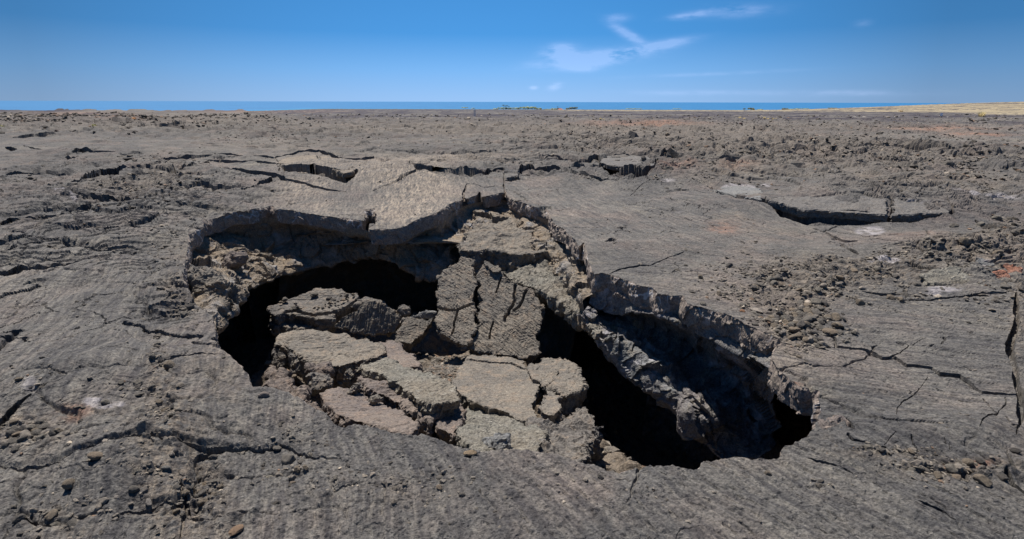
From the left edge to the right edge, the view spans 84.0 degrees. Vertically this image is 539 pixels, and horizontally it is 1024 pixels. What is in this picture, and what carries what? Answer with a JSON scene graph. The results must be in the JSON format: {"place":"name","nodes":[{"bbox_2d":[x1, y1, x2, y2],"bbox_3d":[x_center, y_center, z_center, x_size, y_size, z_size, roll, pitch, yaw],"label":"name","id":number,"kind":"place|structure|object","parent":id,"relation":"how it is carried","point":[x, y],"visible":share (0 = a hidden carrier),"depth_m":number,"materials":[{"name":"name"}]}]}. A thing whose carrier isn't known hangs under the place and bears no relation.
{"place":"outdoors","nodes":[
{"label":"outdoors","id":0,"kind":"place"},
{"bbox_2d":[250,348,645,472],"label":"pit gravel","id":1,"kind":"structure","parent":0,"point":[613,448],"depth_m":8.96,"materials":[{"name":"gravel"}]},
{"bbox_2d":[221,187,700,472],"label":"pit floor","id":2,"kind":"structure","parent":0,"point":[615,393],"depth_m":9.99,"materials":[{"name":"stone"}]},
{"bbox_2d":[261,365,323,411],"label":"crumbly rock","id":3,"kind":"object","parent":2,"relation":"on","point":[281,378],"visible":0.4,"depth_m":6.44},
{"bbox_2d":[268,319,319,336],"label":"ledge rock","id":4,"kind":"object","parent":2,"relation":"on","point":[276,330],"visible":0.33,"depth_m":8.98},
{"bbox_2d":[266,288,361,332],"bbox_3d":[-3.193,0.691,9.332,1.511,0.539,1.000,0,16,0],"label":"cracked rock","id":5,"kind":"object","parent":2,"relation":"on","point":[326,318],"visible":0.77,"depth_m":9.12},
{"bbox_2d":[305,372,333,395],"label":"boulder","id":6,"kind":"object","parent":2,"relation":"on","point":[317,382],"visible":0.86,"depth_m":6.32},
{"bbox_2d":[274,329,386,388],"bbox_3d":[-2.486,1.156,7.656,1.866,0.467,1.057,15,22,42],"label":"great rock","id":7,"kind":"object","parent":2,"relation":"on","point":[342,352],"visible":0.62,"depth_m":7.38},
{"bbox_2d":[271,346,288,369],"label":"boulder","id":8,"kind":"object","parent":7,"relation":"on","point":[280,359],"visible":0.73,"depth_m":7.51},
{"bbox_2d":[288,352,302,376],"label":"boulder","id":9,"kind":"object","parent":7,"relation":"on","point":[295,364],"visible":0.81,"depth_m":7.15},
{"bbox_2d":[304,361,334,377],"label":"boulder","id":10,"kind":"object","parent":7,"relation":"on","point":[324,367],"visible":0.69,"depth_m":6.71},
{"bbox_2d":[344,368,353,380],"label":"boulder","id":11,"kind":"object","parent":2,"relation":"on","point":[348,375],"visible":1,"depth_m":6.40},
{"bbox_2d":[335,300,403,336],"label":"ribbed rock","id":12,"kind":"object","parent":2,"relation":"on","point":[373,318],"visible":0.98,"depth_m":8.78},
{"bbox_2d":[396,304,410,316],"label":"boulder","id":13,"kind":"object","parent":12,"relation":"on","point":[404,310],"visible":0.99,"depth_m":8.82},
{"bbox_2d":[319,386,420,435],"bbox_3d":[-1.426,1.388,5.326,0.623,0.648,1.998,-11,20,-34],"label":"sloping rock","id":14,"kind":"object","parent":2,"relation":"on","point":[340,407],"visible":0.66,"depth_m":5.14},
{"bbox_2d":[347,382,362,394],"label":"boulder","id":15,"kind":"object","parent":14,"relation":"on","point":[355,387],"visible":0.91,"depth_m":5.89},
{"bbox_2d":[368,394,383,405],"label":"boulder","id":16,"kind":"object","parent":14,"relation":"on","point":[374,399],"visible":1,"depth_m":5.49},
{"bbox_2d":[358,297,392,308],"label":"rock","id":17,"kind":"object","parent":2,"relation":"on","point":[363,300],"visible":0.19,"depth_m":9.33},
{"bbox_2d":[353,369,439,437],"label":"undercut ridge","id":18,"kind":"structure","parent":2,"relation":"on","point":[392,398],"depth_m":5.69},
{"bbox_2d":[356,357,460,418],"bbox_3d":[-1.081,1.224,6.006,0.551,0.537,1.950,-12,20,-35],"label":"olive rock","id":19,"kind":"object","parent":18,"relation":"on","point":[428,393],"visible":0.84,"depth_m":5.73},
{"bbox_2d":[378,340,422,372],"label":"tilted rock","id":20,"kind":"object","parent":2,"relation":"on","point":[396,351],"visible":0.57,"depth_m":7.30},
{"bbox_2d":[394,317,432,350],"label":"rock","id":21,"kind":"object","parent":2,"relation":"on","point":[410,332],"visible":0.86,"depth_m":8.38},
{"bbox_2d":[412,310,436,320],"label":"wedge stone","id":22,"kind":"object","parent":2,"relation":"on","point":[427,314],"visible":0.88,"depth_m":8.69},
{"bbox_2d":[415,352,460,383],"bbox_3d":[-0.853,1.490,7.703,1.392,0.803,2.862,-4,17,-15],"label":"gravel chute","id":23,"kind":"object","parent":2,"relation":"on","point":[448,369],"visible":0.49,"depth_m":7.21,"materials":[{"name":"gravel"}]},
{"bbox_2d":[434,403,466,445],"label":"jagged rock","id":24,"kind":"object","parent":2,"relation":"on","point":[445,428],"visible":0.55,"depth_m":5.09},
{"bbox_2d":[434,257,477,350],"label":"standing rock","id":25,"kind":"object","parent":2,"relation":"on","point":[455,324],"visible":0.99,"depth_m":8.07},
{"bbox_2d":[451,354,541,425],"bbox_3d":[-0.181,1.361,6.395,1.032,0.593,2.240,0,16,0],"label":"smooth rock","id":26,"kind":"object","parent":2,"relation":"on","point":[499,385],"visible":0.88,"depth_m":6.21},
{"bbox_2d":[456,407,549,451],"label":"crumbly rock","id":27,"kind":"object","parent":2,"relation":"on","point":[476,429],"visible":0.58,"depth_m":4.82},
{"bbox_2d":[482,432,510,450],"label":"boulder","id":28,"kind":"object","parent":27,"relation":"on","point":[497,441],"visible":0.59,"depth_m":4.30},
{"bbox_2d":[467,264,544,360],"bbox_3d":[-0.075,0.596,8.077,1.099,0.994,1.530,0,16,0],"label":"standing rock","id":29,"kind":"object","parent":2,"relation":"on","point":[510,315],"visible":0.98,"depth_m":7.91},
{"bbox_2d":[484,261,500,272],"bbox_3d":[-0.299,-0.035,8.504,0.314,0.144,0.133,9,19,28],"label":"rock flake","id":30,"kind":"object","parent":29,"relation":"on","point":[493,268],"visible":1,"depth_m":8.49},
{"bbox_2d":[526,357,563,400],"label":"cracked rock","id":31,"kind":"object","parent":2,"relation":"on","point":[543,372],"visible":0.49,"depth_m":6.62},
{"bbox_2d":[537,389,563,423],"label":"cracked rock","id":32,"kind":"object","parent":2,"relation":"on","point":[550,408],"visible":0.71,"depth_m":5.55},
{"bbox_2d":[525,407,603,463],"bbox_3d":[0.419,1.595,5.076,0.740,0.929,1.832,5,17,16],"label":"crumbly rock","id":33,"kind":"object","parent":2,"relation":"on","point":[576,435],"visible":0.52,"depth_m":4.97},
{"bbox_2d":[546,359,588,416],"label":"cracked rock","id":34,"kind":"object","parent":2,"relation":"on","point":[569,385],"visible":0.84,"depth_m":6.07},
{"bbox_2d":[194,205,734,360],"bbox_3d":[-1.325,1.619,8.118,13.403,3.326,17.739,-6,17,-19],"label":"cave hollow","id":35,"kind":"object","parent":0,"point":[374,279],"visible":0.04,"depth_m":12.67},
{"bbox_2d":[0,101,958,110],"bbox_3d":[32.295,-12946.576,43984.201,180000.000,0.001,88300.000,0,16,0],"label":"sea","id":36,"kind":"structure","parent":0,"point":[168,105],"depth_m":4787.10,"materials":[{"name":"liquid"}]},
{"bbox_2d":[191,200,812,446],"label":"cave wall","id":37,"kind":"structure","parent":0,"point":[273,248],"depth_m":10.24,"materials":[{"name":"stone"}]},
{"bbox_2d":[187,264,227,297],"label":"rock","id":38,"kind":"object","parent":37,"relation":"on","point":[204,280],"visible":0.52,"depth_m":7.03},
{"bbox_2d":[222,251,248,269],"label":"boulder","id":39,"kind":"object","parent":37,"relation":"on","point":[232,260],"visible":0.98,"depth_m":8.89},
{"bbox_2d":[456,217,545,274],"bbox_3d":[-0.165,-0.471,10.706,1.673,0.613,2.522,0,16,0],"label":"shelf rock","id":40,"kind":"object","parent":37,"relation":"attached to","point":[505,245],"visible":0.87,"depth_m":9.94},
{"bbox_2d":[502,260,602,342],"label":"rock ledge","id":41,"kind":"structure","parent":37,"relation":"on","point":[543,282],"depth_m":8.21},
{"bbox_2d":[0,102,1023,538],"bbox_3d":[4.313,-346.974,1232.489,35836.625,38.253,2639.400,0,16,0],"label":"lava ground","id":42,"kind":"structure","parent":0,"point":[892,352],"depth_m":5.70,"materials":[{"name":"stone"}]},
{"bbox_2d":[0,442,9,448],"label":"stone","id":43,"kind":"object","parent":42,"relation":"on","point":[4,445],"visible":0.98,"depth_m":3.32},
{"bbox_2d":[6,429,16,435],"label":"stone","id":44,"kind":"object","parent":42,"relation":"on","point":[9,432],"visible":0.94,"depth_m":3.43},
{"bbox_2d":[10,445,20,452],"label":"stone","id":45,"kind":"object","parent":42,"relation":"on","point":[15,448],"visible":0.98,"depth_m":3.28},
{"bbox_2d":[11,431,20,436],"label":"stone","id":46,"kind":"object","parent":42,"relation":"on","point":[16,434],"visible":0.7,"depth_m":3.43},
{"bbox_2d":[12,513,25,523],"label":"stone","id":47,"kind":"object","parent":42,"relation":"on","point":[19,518],"visible":0.98,"depth_m":2.77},
{"bbox_2d":[16,434,27,441],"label":"stone","id":48,"kind":"object","parent":42,"relation":"on","point":[22,437],"visible":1,"depth_m":3.36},
{"bbox_2d":[19,430,31,438],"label":"stone","id":49,"kind":"object","parent":42,"relation":"on","point":[26,432],"visible":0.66,"depth_m":3.41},
{"bbox_2d":[29,508,38,512],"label":"stone","id":50,"kind":"object","parent":42,"relation":"on","point":[33,510],"visible":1,"depth_m":2.83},
{"bbox_2d":[31,429,41,436],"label":"stone","id":51,"kind":"object","parent":42,"relation":"on","point":[36,432],"visible":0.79,"depth_m":3.44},
{"bbox_2d":[35,433,44,440],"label":"stone","id":52,"kind":"object","parent":42,"relation":"on","point":[41,436],"visible":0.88,"depth_m":3.38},
{"bbox_2d":[37,423,49,428],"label":"stone","id":53,"kind":"object","parent":42,"relation":"on","point":[44,426],"visible":0.94,"depth_m":3.53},
{"bbox_2d":[44,509,57,520],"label":"stone","id":54,"kind":"object","parent":42,"relation":"on","point":[51,514],"visible":1,"depth_m":2.79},
{"bbox_2d":[48,428,56,435],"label":"stone","id":55,"kind":"object","parent":42,"relation":"on","point":[52,432],"visible":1,"depth_m":3.40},
{"bbox_2d":[61,478,74,488],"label":"stone","id":56,"kind":"object","parent":42,"relation":"on","point":[68,483],"visible":0.98,"depth_m":2.94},
{"bbox_2d":[66,518,78,528],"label":"stone","id":57,"kind":"object","parent":42,"relation":"on","point":[72,522],"visible":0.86,"depth_m":2.73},
{"bbox_2d":[87,451,102,459],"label":"stone","id":58,"kind":"object","parent":42,"relation":"on","point":[96,455],"visible":0.99,"depth_m":3.10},
{"bbox_2d":[94,503,101,511],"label":"stone","id":59,"kind":"object","parent":42,"relation":"on","point":[98,506],"visible":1,"depth_m":2.82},
{"bbox_2d":[96,497,108,504],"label":"stone","id":60,"kind":"object","parent":42,"relation":"on","point":[103,500],"visible":0.92,"depth_m":2.86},
{"bbox_2d":[100,399,109,404],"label":"stone","id":61,"kind":"object","parent":42,"relation":"on","point":[105,402],"visible":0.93,"depth_m":3.80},
{"bbox_2d":[128,485,139,492],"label":"stone","id":62,"kind":"object","parent":42,"relation":"on","point":[133,488],"visible":1,"depth_m":2.93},
{"bbox_2d":[133,379,142,385],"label":"stone","id":63,"kind":"object","parent":42,"relation":"on","point":[137,381],"visible":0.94,"depth_m":4.05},
{"bbox_2d":[145,498,151,505],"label":"stone","id":64,"kind":"object","parent":42,"relation":"on","point":[148,502],"visible":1,"depth_m":2.88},
{"bbox_2d":[163,360,175,368],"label":"stone","id":65,"kind":"object","parent":42,"relation":"on","point":[167,364],"visible":0.97,"depth_m":4.28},
{"bbox_2d":[181,489,189,496],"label":"stone","id":66,"kind":"object","parent":42,"relation":"on","point":[185,492],"visible":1,"depth_m":2.98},
{"bbox_2d":[186,303,194,309],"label":"stone","id":67,"kind":"object","parent":42,"relation":"on","point":[190,306],"visible":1,"depth_m":5.77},
{"bbox_2d":[197,498,207,505],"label":"stone","id":68,"kind":"object","parent":42,"relation":"on","point":[202,501],"visible":0.96,"depth_m":2.94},
{"bbox_2d":[208,454,217,459],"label":"stone","id":69,"kind":"object","parent":42,"relation":"on","point":[213,457],"visible":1,"depth_m":3.30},
{"bbox_2d":[228,524,243,535],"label":"stone","id":70,"kind":"object","parent":42,"relation":"on","point":[235,530],"visible":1,"depth_m":2.70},
{"bbox_2d":[258,392,269,397],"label":"stone","id":71,"kind":"object","parent":42,"relation":"on","point":[263,394],"visible":1,"depth_m":3.89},
{"bbox_2d":[273,445,280,450],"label":"stone","id":72,"kind":"object","parent":42,"relation":"on","point":[276,447],"visible":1,"depth_m":3.45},
{"bbox_2d":[281,454,295,464],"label":"stone","id":73,"kind":"object","parent":42,"relation":"on","point":[287,459],"visible":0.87,"depth_m":3.33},
{"bbox_2d":[277,155,317,164],"bbox_3d":[-7.011,-3.498,18.682,1.328,0.267,2.743,-6,17,-20],"label":"crust plate","id":74,"kind":"object","parent":42,"relation":"on","point":[288,160],"visible":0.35,"depth_m":19.16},
{"bbox_2d":[319,156,354,177],"bbox_3d":[-5.408,-3.171,17.224,0.966,0.434,7.901,-6,17,-19],"label":"crust plate","id":75,"kind":"object","parent":42,"relation":"on","point":[344,173],"visible":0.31,"depth_m":13.97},
{"bbox_2d":[463,450,476,455],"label":"stone","id":76,"kind":"object","parent":42,"relation":"on","point":[470,453],"visible":1,"depth_m":3.31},
{"bbox_2d":[182,186,820,473],"bbox_3d":[-1.342,-0.045,7.663,7.408,0.516,11.791,-6,17,-18],"label":"crust edge","id":77,"kind":"object","parent":42,"relation":"attached to","point":[800,400],"visible":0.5,"depth_m":7.00,"materials":[{"name":"stone"}]},
{"bbox_2d":[0,111,1023,230],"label":"lava rubble","id":78,"kind":"object","parent":42,"relation":"on","point":[67,114],"visible":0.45,"depth_m":30.02,"materials":[{"name":"stone"}]},
{"bbox_2d":[506,172,519,179],"bbox_3d":[0.023,-2.598,15.664,0.370,0.200,2.445,1,16,3],"label":"crust plate","id":79,"kind":"object","parent":42,"relation":"on","point":[514,175],"visible":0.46,"depth_m":15.00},
{"bbox_2d":[600,155,655,170],"bbox_3d":[4.077,-3.792,20.045,1.892,0.249,4.856,3,17,10],"label":"crust plate","id":80,"kind":"object","parent":42,"relation":"on","point":[611,163],"visible":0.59,"depth_m":19.20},
{"bbox_2d":[576,288,782,462],"bbox_3d":[2.272,1.780,7.201,2.448,3.325,3.274,-11,20,-33],"label":"rock ledge","id":81,"kind":"object","parent":42,"relation":"on","point":[710,394],"visible":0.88,"depth_m":6.21,"materials":[{"name":"stone"}]},
{"bbox_2d":[712,186,762,201],"bbox_3d":[5.148,-1.696,12.653,1.063,0.240,2.915,0,16,0],"label":"crust plate","id":82,"kind":"object","parent":42,"relation":"on","point":[732,191],"visible":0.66,"depth_m":12.61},
{"bbox_2d":[751,308,762,312],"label":"stone","id":83,"kind":"object","parent":42,"relation":"on","point":[758,310],"visible":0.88,"depth_m":5.70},
{"bbox_2d":[774,274,782,280],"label":"stone","id":84,"kind":"object","parent":42,"relation":"on","point":[778,277],"visible":0.83,"depth_m":6.57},
{"bbox_2d":[796,320,805,328],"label":"stone","id":85,"kind":"object","parent":42,"relation":"on","point":[800,324],"visible":0.88,"depth_m":5.18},
{"bbox_2d":[767,196,888,221],"bbox_3d":[5.920,-1.183,10.692,2.120,0.346,0.982,5,17,17],"label":"crust plate","id":86,"kind":"object","parent":42,"relation":"on","point":[826,207],"visible":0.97,"depth_m":10.46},
{"bbox_2d":[822,328,837,334],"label":"stone","id":87,"kind":"object","parent":42,"relation":"on","point":[828,331],"visible":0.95,"depth_m":5.09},
{"bbox_2d":[817,415,850,429],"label":"boulder","id":88,"kind":"object","parent":42,"relation":"on","point":[823,424],"visible":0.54,"depth_m":3.64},
{"bbox_2d":[832,312,841,320],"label":"stone","id":89,"kind":"object","parent":42,"relation":"on","point":[836,316],"visible":0.92,"depth_m":5.44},
{"bbox_2d":[831,322,843,327],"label":"stone","id":90,"kind":"object","parent":42,"relation":"on","point":[836,324],"visible":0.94,"depth_m":5.22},
{"bbox_2d":[856,299,864,305],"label":"stone","id":91,"kind":"object","parent":42,"relation":"on","point":[860,302],"visible":0.98,"depth_m":5.90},
{"bbox_2d":[886,294,895,299],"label":"stone","id":92,"kind":"object","parent":42,"relation":"on","point":[890,297],"visible":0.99,"depth_m":6.07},
{"bbox_2d":[901,459,910,467],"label":"stone","id":93,"kind":"object","parent":42,"relation":"on","point":[906,463],"visible":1,"depth_m":3.20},
{"bbox_2d":[890,197,948,221],"bbox_3d":[7.412,-1.101,10.448,1.455,0.338,0.952,0,16,0],"label":"crust plate","id":94,"kind":"object","parent":42,"relation":"on","point":[904,211],"visible":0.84,"depth_m":10.16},
{"bbox_2d":[934,471,941,478],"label":"stone","id":95,"kind":"object","parent":42,"relation":"on","point":[938,474],"visible":1,"depth_m":3.12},
{"bbox_2d":[919,266,969,285],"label":"crust rock","id":96,"kind":"object","parent":42,"relation":"on","point":[949,275],"visible":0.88,"depth_m":6.65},
{"bbox_2d":[943,160,954,165],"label":"stone","id":97,"kind":"object","parent":42,"relation":"on","point":[949,162],"visible":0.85,"depth_m":17.52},
{"bbox_2d":[944,463,959,474],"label":"stone","id":98,"kind":"object","parent":42,"relation":"on","point":[951,468],"visible":0.91,"depth_m":3.16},
{"bbox_2d":[959,237,971,244],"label":"stone","id":99,"kind":"object","parent":42,"relation":"on","point":[965,241],"visible":1,"depth_m":7.57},
{"bbox_2d":[975,457,985,463],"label":"stone","id":100,"kind":"object","parent":42,"relation":"on","point":[979,460],"visible":1,"depth_m":3.22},
{"bbox_2d":[973,474,992,487],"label":"stone","id":101,"kind":"object","parent":42,"relation":"on","point":[982,479],"visible":1,"depth_m":3.06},
{"bbox_2d":[975,256,994,266],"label":"crust rock","id":102,"kind":"object","parent":42,"relation":"on","point":[980,261],"visible":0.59,"depth_m":7.23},
{"bbox_2d":[991,215,1002,220],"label":"stone","id":103,"kind":"object","parent":42,"relation":"on","point":[998,217],"visible":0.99,"depth_m":10.00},
{"bbox_2d":[992,250,1003,254],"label":"stone","id":104,"kind":"object","parent":42,"relation":"on","point":[1001,252],"visible":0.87,"depth_m":7.31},
{"bbox_2d":[992,270,1010,278],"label":"crust rock","id":105,"kind":"object","parent":42,"relation":"on","point":[1001,273],"visible":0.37,"depth_m":6.75,"materials":[{"name":"pink stone"}]},
{"bbox_2d":[990,277,1012,282],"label":"crust rock","id":106,"kind":"object","parent":42,"relation":"on","point":[1005,279],"visible":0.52,"depth_m":6.55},
{"bbox_2d":[997,474,1008,480],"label":"stone","id":107,"kind":"object","parent":42,"relation":"on","point":[1002,477],"visible":1,"depth_m":3.08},
{"bbox_2d":[1000,284,1011,288],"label":"stone","id":108,"kind":"object","parent":42,"relation":"on","point":[1005,286],"visible":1,"depth_m":6.32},
{"bbox_2d":[1003,263,1022,272],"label":"crust rock","id":109,"kind":"object","parent":42,"relation":"on","point":[1009,268],"visible":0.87,"depth_m":6.93,"materials":[{"name":"pink stone"}]},
{"bbox_2d":[1009,447,1021,453],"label":"stone","id":110,"kind":"object","parent":42,"relation":"on","point":[1015,450],"visible":0.99,"depth_m":3.33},
{"bbox_2d":[0,224,1023,538],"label":"gravel","id":111,"kind":"structure","parent":0,"point":[984,244],"depth_m":5.08,"materials":[{"name":"gravel"}]},
{"bbox_2d":[34,419,44,424],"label":"stone","id":112,"kind":"object","parent":111,"relation":"on","point":[40,421],"visible":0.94,"depth_m":3.55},
{"bbox_2d":[172,484,180,489],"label":"stone","id":113,"kind":"object","parent":111,"relation":"on","point":[176,486],"visible":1,"depth_m":2.99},
{"bbox_2d":[197,489,205,496],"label":"stone","id":114,"kind":"object","parent":111,"relation":"on","point":[202,492],"visible":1,"depth_m":3.01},
{"bbox_2d":[788,326,800,332],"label":"stone","id":115,"kind":"object","parent":111,"relation":"on","point":[793,329],"visible":0.99,"depth_m":5.01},
{"bbox_2d":[795,332,805,338],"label":"stone","id":116,"kind":"object","parent":111,"relation":"on","point":[800,335],"visible":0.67,"depth_m":4.94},
{"bbox_2d":[802,316,812,322],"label":"stone","id":117,"kind":"object","parent":111,"relation":"on","point":[808,319],"visible":0.5,"depth_m":5.37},
{"bbox_2d":[810,298,821,304],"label":"stone","id":118,"kind":"object","parent":111,"relation":"on","point":[816,301],"visible":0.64,"depth_m":5.90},
{"bbox_2d":[812,308,821,314],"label":"stone","id":119,"kind":"object","parent":111,"relation":"on","point":[816,311],"visible":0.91,"depth_m":5.55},
{"bbox_2d":[910,459,922,466],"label":"stone","id":120,"kind":"object","parent":111,"relation":"on","point":[917,462],"visible":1,"depth_m":3.19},
{"bbox_2d":[954,463,963,472],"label":"stone","id":121,"kind":"object","parent":111,"relation":"on","point":[958,466],"visible":0.69,"depth_m":3.15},
{"bbox_2d":[962,458,973,466],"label":"stone","id":122,"kind":"object","parent":111,"relation":"on","point":[969,462],"visible":0.99,"depth_m":3.21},
{"bbox_2d":[0,0,1023,102],"label":"sky","id":123,"kind":"structure","parent":0,"point":[742,51],"materials":[{"name":"blue"}]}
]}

